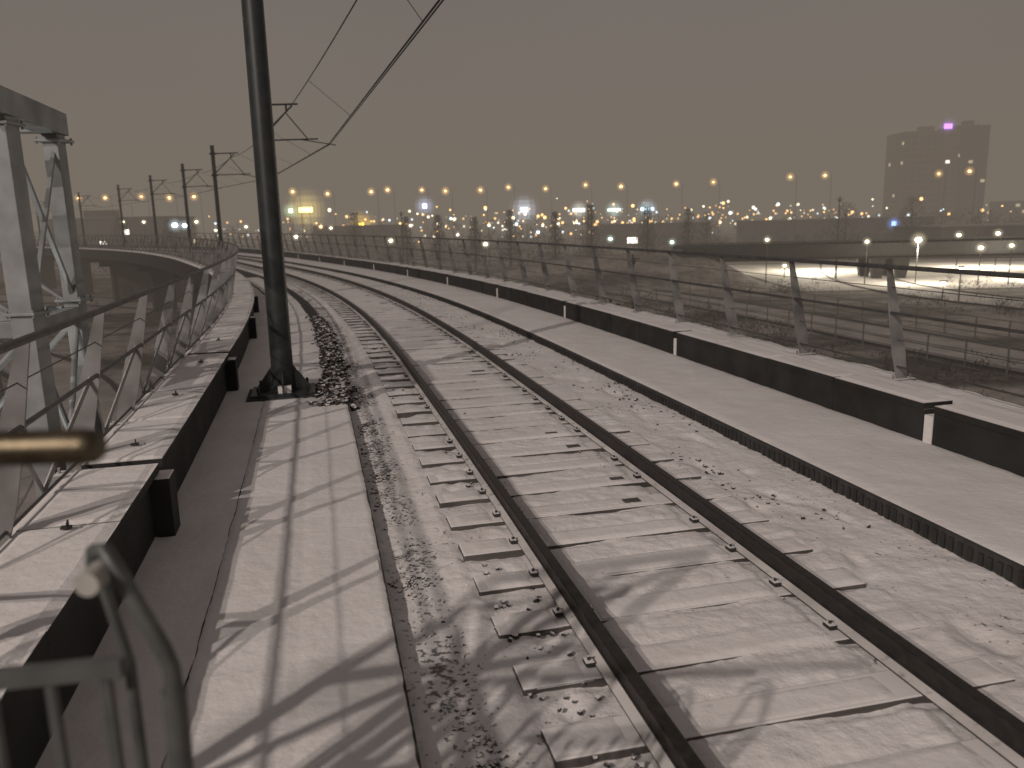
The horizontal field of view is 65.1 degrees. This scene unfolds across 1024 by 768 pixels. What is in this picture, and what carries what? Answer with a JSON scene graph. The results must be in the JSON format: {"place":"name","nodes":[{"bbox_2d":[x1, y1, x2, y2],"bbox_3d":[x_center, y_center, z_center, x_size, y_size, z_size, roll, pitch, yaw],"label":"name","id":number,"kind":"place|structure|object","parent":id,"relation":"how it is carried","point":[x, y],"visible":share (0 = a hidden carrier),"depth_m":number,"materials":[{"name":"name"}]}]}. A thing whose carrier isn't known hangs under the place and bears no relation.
{"place":"outdoors","nodes":[
{"label":"outdoors","id":0,"kind":"place"},
{"bbox_2d":[0,85,102,519],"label":"lattice steel tower","id":1,"kind":"structure","parent":0,"point":[25,311],"depth_m":7.86,"materials":[{"name":"grey metal"}]},
{"bbox_2d":[0,428,106,466],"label":"brass handrail","id":2,"kind":"object","parent":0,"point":[80,446],"visible":1,"depth_m":1.15,"materials":[{"name":"gold metal"}]},
{"bbox_2d":[0,341,118,517],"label":"cycle path","id":3,"kind":"structure","parent":0,"point":[108,388],"depth_m":41.01,"materials":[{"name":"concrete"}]},
{"bbox_2d":[0,294,191,313],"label":"road","id":4,"kind":"structure","parent":0,"point":[98,301],"depth_m":95.77,"materials":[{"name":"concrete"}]},
{"bbox_2d":[0,212,1023,413],"bbox_3d":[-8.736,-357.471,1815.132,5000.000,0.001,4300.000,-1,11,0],"label":"ground","id":5,"kind":"structure","parent":0,"point":[120,317],"depth_m":71.16,"materials":[{"name":"white snow"}]},
{"bbox_2d":[0,374,3,416],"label":"fence","id":6,"kind":"object","parent":5,"relation":"on","point":[1,393],"visible":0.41,"depth_m":38.71,"materials":[{"name":"metal"}]},
{"bbox_2d":[48,205,196,245],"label":"office building","id":7,"kind":"structure","parent":5,"relation":"on","point":[101,222],"depth_m":235.15,"materials":[{"name":"grey"}]},
{"bbox_2d":[110,216,134,244],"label":"poplar tree","id":8,"kind":"object","parent":5,"relation":"on","point":[118,224],"visible":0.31,"depth_m":161.52,"materials":[{"name":"brown plant"}]},
{"bbox_2d":[114,264,187,302],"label":"house","id":9,"kind":"structure","parent":5,"relation":"on","point":[132,280],"depth_m":94.31,"materials":[{"name":"grey"}]},
{"bbox_2d":[160,219,181,244],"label":"poplar tree","id":10,"kind":"object","parent":5,"relation":"on","point":[170,227],"visible":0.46,"depth_m":156.64,"materials":[{"name":"brown plant"}]},
{"bbox_2d":[170,222,178,238],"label":"street lamp","id":11,"kind":"object","parent":5,"relation":"on","point":[174,224],"visible":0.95,"depth_m":146.51,"materials":[{"name":"grey"}]},
{"bbox_2d":[288,208,294,249],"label":"illuminated sign","id":12,"kind":"object","parent":5,"relation":"on","point":[290,210],"visible":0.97,"depth_m":294.44,"materials":[{"name":"grey"}]},
{"bbox_2d":[291,190,303,247],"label":"street lamp","id":13,"kind":"object","parent":5,"relation":"on","point":[292,191],"visible":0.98,"depth_m":186.67,"materials":[{"name":"grey metal"}]},
{"bbox_2d":[298,207,313,248],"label":"illuminated sign","id":14,"kind":"object","parent":5,"relation":"on","point":[302,210],"visible":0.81,"depth_m":292.87,"materials":[{"name":"yellow"}]},
{"bbox_2d":[0,254,630,687],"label":"railway viaduct","id":15,"kind":"object","parent":5,"relation":"on","point":[156,278],"visible":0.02,"depth_m":92.12,"materials":[{"name":"concrete"}]},
{"bbox_2d":[0,246,253,767],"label":"parapet wall","id":16,"kind":"structure","parent":15,"relation":"on","point":[48,613],"depth_m":5.25,"materials":[{"name":"concrete"}]},
{"bbox_2d":[0,235,239,546],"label":"steel fence","id":17,"kind":"object","parent":16,"relation":"on","point":[211,309],"visible":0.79,"depth_m":8.07,"materials":[{"name":"grey metal"}]},
{"bbox_2d":[60,337,219,529],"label":"wall anchor clips","id":18,"kind":"object","parent":16,"relation":"on","point":[67,526],"depth_m":4.98,"materials":[{"name":"metal"}]},
{"bbox_2d":[149,283,258,536],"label":"wall pilasters","id":19,"kind":"object","parent":16,"relation":"attached to","point":[164,504],"depth_m":6.32,"materials":[{"name":"concrete"}]},
{"bbox_2d":[35,295,270,767],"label":"gutter snow","id":20,"kind":"structure","parent":15,"relation":"on","point":[175,577],"depth_m":5.55,"materials":[{"name":"white snow"}]},
{"bbox_2d":[161,268,421,767],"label":"concrete walkway","id":21,"kind":"structure","parent":15,"relation":"on","point":[297,663],"depth_m":4.92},
{"bbox_2d":[35,202,50,235],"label":"catenary mast","id":22,"kind":"object","parent":21,"relation":"on","point":[38,221],"visible":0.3,"depth_m":110.59,"materials":[{"name":"metal"}]},
{"bbox_2d":[77,192,99,245],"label":"catenary mast","id":23,"kind":"object","parent":21,"relation":"on","point":[80,206],"visible":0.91,"depth_m":95.89,"materials":[{"name":"metal"}]},
{"bbox_2d":[0,542,193,767],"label":"steel gate","id":24,"kind":"structure","parent":21,"relation":"on","point":[104,564],"depth_m":1.45,"materials":[{"name":"grey metal"}]},
{"bbox_2d":[116,185,143,246],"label":"catenary mast","id":25,"kind":"object","parent":21,"relation":"on","point":[120,208],"visible":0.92,"depth_m":82.31,"materials":[{"name":"metal"}]},
{"bbox_2d":[148,175,182,250],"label":"catenary mast","id":26,"kind":"object","parent":21,"relation":"on","point":[150,180],"visible":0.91,"depth_m":69.67,"materials":[{"name":"metal"}]},
{"bbox_2d":[180,164,221,253],"bbox_3d":[-22.344,-12.450,58.308,2.712,6.840,0.320,-8,13,-29],"label":"catenary mast","id":27,"kind":"object","parent":21,"relation":"on","point":[182,170],"visible":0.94,"depth_m":57.57,"materials":[{"name":"metal"}]},
{"bbox_2d":[209,145,254,252],"bbox_3d":[-15.486,-9.998,45.653,2.712,6.840,0.320,-7,13,-26],"label":"catenary mast","id":28,"kind":"object","parent":21,"relation":"on","point":[216,194],"visible":0.88,"depth_m":44.93,"materials":[{"name":"metal"}]},
{"bbox_2d":[241,0,319,401],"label":"catenary mast","id":29,"kind":"object","parent":21,"relation":"on","point":[283,378],"visible":0.98,"depth_m":11.00,"materials":[{"name":"metal"}]},
{"bbox_2d":[272,103,335,144],"bbox_3d":[-7.398,-6.573,27.982,2.712,6.840,0.320,-6,12,-20],"label":"cantilever arm","id":30,"kind":"object","parent":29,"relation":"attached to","point":[281,116],"visible":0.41,"depth_m":27.42,"materials":[{"name":"metal"}]},
{"bbox_2d":[30,0,443,213],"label":"overhead wires","id":31,"kind":"object","parent":30,"relation":"attached to","point":[400,50],"visible":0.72,"depth_m":16.77,"materials":[{"name":"black metal"}]},
{"bbox_2d":[210,256,432,304],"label":"snowy ballast ground","id":32,"kind":"structure","parent":15,"relation":"on","point":[359,296],"depth_m":32.00,"materials":[{"name":"white snow"}]},
{"bbox_2d":[202,258,1014,767],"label":"railway sleepers","id":33,"kind":"object","parent":32,"relation":"on","point":[528,682],"visible":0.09,"depth_m":5.34},
{"bbox_2d":[195,255,705,767],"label":"steel rail","id":34,"kind":"object","parent":33,"relation":"on","point":[657,729],"visible":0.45,"depth_m":4.94,"materials":[{"name":"grey metal"}]},
{"bbox_2d":[288,270,836,667],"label":"rail fasteners","id":35,"kind":"object","parent":33,"relation":"on","point":[588,660],"visible":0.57,"depth_m":6.96,"materials":[{"name":"metal"}]},
{"bbox_2d":[162,250,1023,767],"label":"steel rail","id":36,"kind":"object","parent":33,"relation":"on","point":[988,722],"visible":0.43,"depth_m":5.04,"materials":[{"name":"grey metal"}]},
{"bbox_2d":[348,313,1015,767],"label":"snow on sleepers","id":37,"kind":"structure","parent":33,"relation":"on","point":[588,735],"depth_m":5.18},
{"bbox_2d":[312,299,657,429],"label":"snowy ballast ground","id":38,"kind":"structure","parent":15,"relation":"on","point":[545,361],"depth_m":13.50,"materials":[{"name":"white snow"}]},
{"bbox_2d":[293,286,869,767],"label":"ballast stones","id":39,"kind":"object","parent":38,"relation":"on","point":[335,390],"visible":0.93,"depth_m":9.18,"materials":[{"name":"black gravel"}]},
{"bbox_2d":[12,247,1023,534],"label":"snow ledge","id":40,"kind":"object","parent":15,"relation":"on","point":[174,265],"visible":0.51,"depth_m":12.53,"materials":[{"name":"snow"}]},
{"bbox_2d":[35,233,1023,397],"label":"steel fence","id":41,"kind":"object","parent":40,"relation":"on","point":[898,351],"visible":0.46,"depth_m":13.37,"materials":[{"name":"grey metal"}]},
{"bbox_2d":[36,244,1023,476],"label":"parapet wall","id":42,"kind":"structure","parent":15,"relation":"on","point":[992,438],"depth_m":10.35,"materials":[{"name":"concrete"}]},
{"bbox_2d":[133,248,1023,588],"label":"service path","id":43,"kind":"structure","parent":15,"relation":"on","point":[965,508],"depth_m":8.40,"materials":[{"name":"white snow"}]},
{"bbox_2d":[355,403,1023,767],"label":"snowy ballast ground","id":44,"kind":"structure","parent":15,"relation":"on","point":[962,607],"depth_m":5.17,"materials":[{"name":"white snow"}]},
{"bbox_2d":[343,212,370,259],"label":"poplar tree","id":45,"kind":"object","parent":5,"relation":"on","point":[354,225],"visible":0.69,"depth_m":161.78,"materials":[{"name":"grey plant"}]},
{"bbox_2d":[312,224,405,252],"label":"warehouse","id":46,"kind":"structure","parent":5,"relation":"on","point":[393,230],"depth_m":255.41,"materials":[{"name":"grey concrete"}]},
{"bbox_2d":[369,190,381,257],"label":"street lamp","id":47,"kind":"object","parent":5,"relation":"on","point":[379,220],"visible":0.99,"depth_m":196.40,"materials":[{"name":"grey metal"}]},
{"bbox_2d":[398,211,403,262],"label":"utility pole","id":48,"kind":"object","parent":5,"relation":"on","point":[402,235],"visible":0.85,"depth_m":137.49,"materials":[{"name":"black metal"}]},
{"bbox_2d":[396,216,417,264],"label":"poplar tree","id":49,"kind":"object","parent":5,"relation":"on","point":[407,258],"visible":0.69,"depth_m":157.19,"materials":[{"name":"brown plant"}]},
{"bbox_2d":[422,203,427,246],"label":"illuminated sign","id":50,"kind":"object","parent":5,"relation":"on","point":[424,205],"visible":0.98,"depth_m":293.44,"materials":[{"name":"grey"}]},
{"bbox_2d":[427,213,450,268],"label":"poplar tree","id":51,"kind":"object","parent":5,"relation":"on","point":[437,218],"visible":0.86,"depth_m":142.40,"materials":[{"name":"brown plant"}]},
{"bbox_2d":[445,189,454,258],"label":"street lamp","id":52,"kind":"object","parent":5,"relation":"on","point":[453,223],"visible":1,"depth_m":191.20,"materials":[{"name":"grey metal"}]},
{"bbox_2d":[466,215,486,269],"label":"poplar tree","id":53,"kind":"object","parent":5,"relation":"on","point":[475,247],"visible":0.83,"depth_m":143.46,"materials":[{"name":"brown plant"}]},
{"bbox_2d":[499,210,519,266],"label":"poplar tree","id":54,"kind":"object","parent":5,"relation":"on","point":[507,224],"visible":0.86,"depth_m":143.51,"materials":[{"name":"brown plant"}]},
{"bbox_2d":[0,206,1023,279],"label":"distant tree line","id":55,"kind":"object","parent":5,"relation":"on","point":[664,237],"visible":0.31,"depth_m":217.83,"materials":[{"name":"grey plant"}]},
{"bbox_2d":[0,273,1023,398],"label":"winter shrubs","id":56,"kind":"object","parent":5,"relation":"on","point":[882,352],"visible":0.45,"depth_m":62.74,"materials":[{"name":"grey plant"}]},
{"bbox_2d":[519,206,528,244],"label":"illuminated sign","id":57,"kind":"object","parent":5,"relation":"on","point":[523,209],"visible":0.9,"depth_m":293.19,"materials":[{"name":"grey"}]},
{"bbox_2d":[545,211,563,260],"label":"poplar tree","id":58,"kind":"object","parent":5,"relation":"on","point":[554,231],"visible":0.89,"depth_m":137.53,"materials":[{"name":"grey plant"}]},
{"bbox_2d":[572,208,585,242],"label":"illuminated sign","id":59,"kind":"object","parent":5,"relation":"on","point":[575,210],"visible":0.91,"depth_m":293.37,"materials":[{"name":"grey"}]},
{"bbox_2d":[585,205,590,255],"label":"utility pole","id":60,"kind":"object","parent":5,"relation":"on","point":[588,226],"visible":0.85,"depth_m":135.37,"materials":[{"name":"black metal"}]},
{"bbox_2d":[579,204,603,255],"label":"poplar tree","id":61,"kind":"object","parent":5,"relation":"on","point":[591,230],"visible":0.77,"depth_m":140.32,"materials":[{"name":"grey plant"}]},
{"bbox_2d":[209,197,1010,241],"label":"distant city lights","id":62,"kind":"object","parent":5,"relation":"on","point":[632,205],"visible":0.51,"depth_m":386.13,"materials":[{"name":"yellow"}]},
{"bbox_2d":[607,208,620,211],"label":"illuminated sign","id":63,"kind":"object","parent":5,"relation":"on","point":[613,209],"visible":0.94,"depth_m":294.28,"materials":[{"name":"grey plastic"}]},
{"bbox_2d":[631,255,639,308],"bbox_3d":[9.328,-7.142,61.854,1.000,5.600,0.280,-1,11,0],"label":"utility pole","id":64,"kind":"object","parent":5,"relation":"on","point":[633,263],"visible":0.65,"depth_m":61.32,"materials":[{"name":"grey metal"}]},
{"bbox_2d":[634,206,658,253],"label":"poplar tree","id":65,"kind":"object","parent":5,"relation":"on","point":[645,214],"visible":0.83,"depth_m":138.44,"materials":[{"name":"grey plant"}]},
{"bbox_2d":[640,207,654,218],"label":"illuminated sign","id":66,"kind":"object","parent":5,"relation":"on","point":[642,208],"visible":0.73,"depth_m":293.31,"materials":[{"name":"grey"}]},
{"bbox_2d":[598,222,710,246],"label":"warehouse","id":67,"kind":"structure","parent":5,"relation":"on","point":[621,230],"depth_m":245.92,"materials":[{"name":"grey"}]},
{"bbox_2d":[677,206,699,244],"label":"poplar tree","id":68,"kind":"object","parent":5,"relation":"on","point":[688,225],"visible":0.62,"depth_m":133.38,"materials":[{"name":"grey plant"}]},
{"bbox_2d":[360,257,1023,346],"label":"fence","id":69,"kind":"object","parent":5,"relation":"on","point":[916,322],"visible":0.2,"depth_m":63.63,"materials":[{"name":"metal"}]},
{"bbox_2d":[387,262,1023,379],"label":"fence","id":70,"kind":"object","parent":5,"relation":"on","point":[927,343],"visible":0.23,"depth_m":51.77,"materials":[{"name":"metal"}]},
{"bbox_2d":[693,211,724,244],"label":"bare tree","id":71,"kind":"object","parent":5,"relation":"on","point":[706,229],"visible":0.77,"depth_m":162.10,"materials":[{"name":"brown plant"}]},
{"bbox_2d":[712,180,719,235],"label":"street lamp","id":72,"kind":"object","parent":5,"relation":"on","point":[719,195],"visible":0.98,"depth_m":205.89,"materials":[{"name":"grey metal"}]},
{"bbox_2d":[765,237,769,283],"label":"street lamp","id":73,"kind":"object","parent":5,"relation":"on","point":[766,238],"visible":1,"depth_m":99.06,"materials":[{"name":"grey metal"}]},
{"bbox_2d":[789,175,796,234],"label":"street lamp","id":74,"kind":"object","parent":5,"relation":"on","point":[795,202],"visible":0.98,"depth_m":196.92,"materials":[{"name":"grey metal"}]},
{"bbox_2d":[823,173,831,236],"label":"street lamp","id":75,"kind":"object","parent":5,"relation":"on","point":[830,197],"visible":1,"depth_m":198.86,"materials":[{"name":"grey metal"}]},
{"bbox_2d":[736,216,934,243],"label":"warehouse","id":76,"kind":"structure","parent":5,"relation":"on","point":[760,228],"depth_m":226.33,"materials":[{"name":"grey"}]},
{"bbox_2d":[824,202,870,241],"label":"bare tree","id":77,"kind":"object","parent":5,"relation":"on","point":[845,221],"visible":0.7,"depth_m":147.39,"materials":[{"name":"brown plant"}]},
{"bbox_2d":[672,236,1023,278],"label":"road bridge","id":78,"kind":"structure","parent":5,"relation":"on","point":[898,251],"depth_m":100.74,"materials":[{"name":"concrete"}]},
{"bbox_2d":[728,259,1023,290],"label":"car park pavement","id":79,"kind":"structure","parent":5,"relation":"on","point":[849,274],"depth_m":106.77,"materials":[{"name":"white snow"}]},
{"bbox_2d":[890,220,896,240],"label":"illuminated sign","id":80,"kind":"object","parent":5,"relation":"on","point":[893,222],"visible":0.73,"depth_m":196.56,"materials":[{"name":"blue"}]},
{"bbox_2d":[885,196,930,240],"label":"bare tree","id":81,"kind":"object","parent":5,"relation":"on","point":[911,223],"visible":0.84,"depth_m":166.95,"materials":[{"name":"brown plant"}]},
{"bbox_2d":[913,236,923,282],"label":"street lamp","id":82,"kind":"object","parent":5,"relation":"on","point":[918,239],"visible":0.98,"depth_m":93.78,"materials":[{"name":"grey metal"}]},
{"bbox_2d":[882,119,990,224],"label":"apartment tower","id":83,"kind":"structure","parent":5,"relation":"on","point":[918,159],"depth_m":370.79,"materials":[{"name":"grey concrete"}]},
{"bbox_2d":[937,172,945,223],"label":"street lamp","id":84,"kind":"object","parent":5,"relation":"on","point":[943,195],"visible":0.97,"depth_m":197.00,"materials":[{"name":"grey metal"}]},
{"bbox_2d":[892,222,1023,239],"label":"warehouse","id":85,"kind":"structure","parent":5,"relation":"on","point":[966,230],"depth_m":157.79,"materials":[{"name":"grey concrete"}]},
{"bbox_2d":[956,232,961,268],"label":"street lamp","id":86,"kind":"object","parent":5,"relation":"on","point":[959,234],"visible":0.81,"depth_m":108.45,"materials":[{"name":"grey"}]},
{"bbox_2d":[967,169,976,220],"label":"street lamp","id":87,"kind":"object","parent":5,"relation":"on","point":[969,170],"visible":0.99,"depth_m":184.19,"materials":[{"name":"grey metal"}]},
{"bbox_2d":[977,245,984,285],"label":"street lamp","id":88,"kind":"object","parent":5,"relation":"on","point":[980,247],"visible":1,"depth_m":89.13,"materials":[{"name":"grey metal"}]},
{"bbox_2d":[994,231,1001,270],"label":"street lamp","id":89,"kind":"object","parent":5,"relation":"on","point":[997,232],"visible":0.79,"depth_m":108.51,"materials":[{"name":"grey"}]},
{"bbox_2d":[1007,243,1014,284],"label":"street lamp","id":90,"kind":"object","parent":5,"relation":"on","point":[1011,245],"visible":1,"depth_m":89.20,"materials":[{"name":"grey metal"}]},
{"bbox_2d":[0,0,1023,235],"label":"sky","id":91,"kind":"structure","parent":0,"point":[646,97],"materials":[{"name":"grey"}]},
{"bbox_2d":[473,254,780,292],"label":"earth embankment","id":92,"kind":"structure","parent":0,"point":[657,270],"depth_m":98.54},
{"bbox_2d":[442,269,1023,375],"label":"road","id":93,"kind":"structure","parent":0,"point":[985,348],"depth_m":55.70,"materials":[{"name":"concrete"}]},
{"bbox_2d":[725,257,1023,264],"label":"road","id":94,"kind":"structure","parent":0,"point":[781,262],"depth_m":141.05,"materials":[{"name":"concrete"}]},
{"bbox_2d":[820,259,1023,309],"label":"road","id":95,"kind":"structure","parent":0,"point":[964,298],"depth_m":79.10,"materials":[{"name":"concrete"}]},
{"bbox_2d":[835,196,843,278],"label":"utility pole","id":96,"kind":"object","parent":95,"relation":"on","point":[839,199],"visible":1,"depth_m":103.18,"materials":[{"name":"grey metal"}]},
{"bbox_2d":[864,239,869,283],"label":"street lamp","id":97,"kind":"object","parent":95,"relation":"on","point":[866,241],"visible":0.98,"depth_m":94.07,"materials":[{"name":"grey metal"}]},
{"bbox_2d":[940,280,947,298],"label":"street lamp","id":98,"kind":"object","parent":95,"relation":"on","point":[943,282],"visible":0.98,"depth_m":75.71,"materials":[{"name":"grey"}]},
{"bbox_2d":[958,266,964,300],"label":"street lamp","id":99,"kind":"object","parent":95,"relation":"on","point":[960,267],"visible":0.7,"depth_m":74.78,"materials":[{"name":"grey metal"}]},
{"bbox_2d":[988,200,1023,222],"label":"apartment building","id":100,"kind":"structure","parent":0,"point":[1006,208],"depth_m":377.92,"materials":[{"name":"grey concrete"}]}
]}

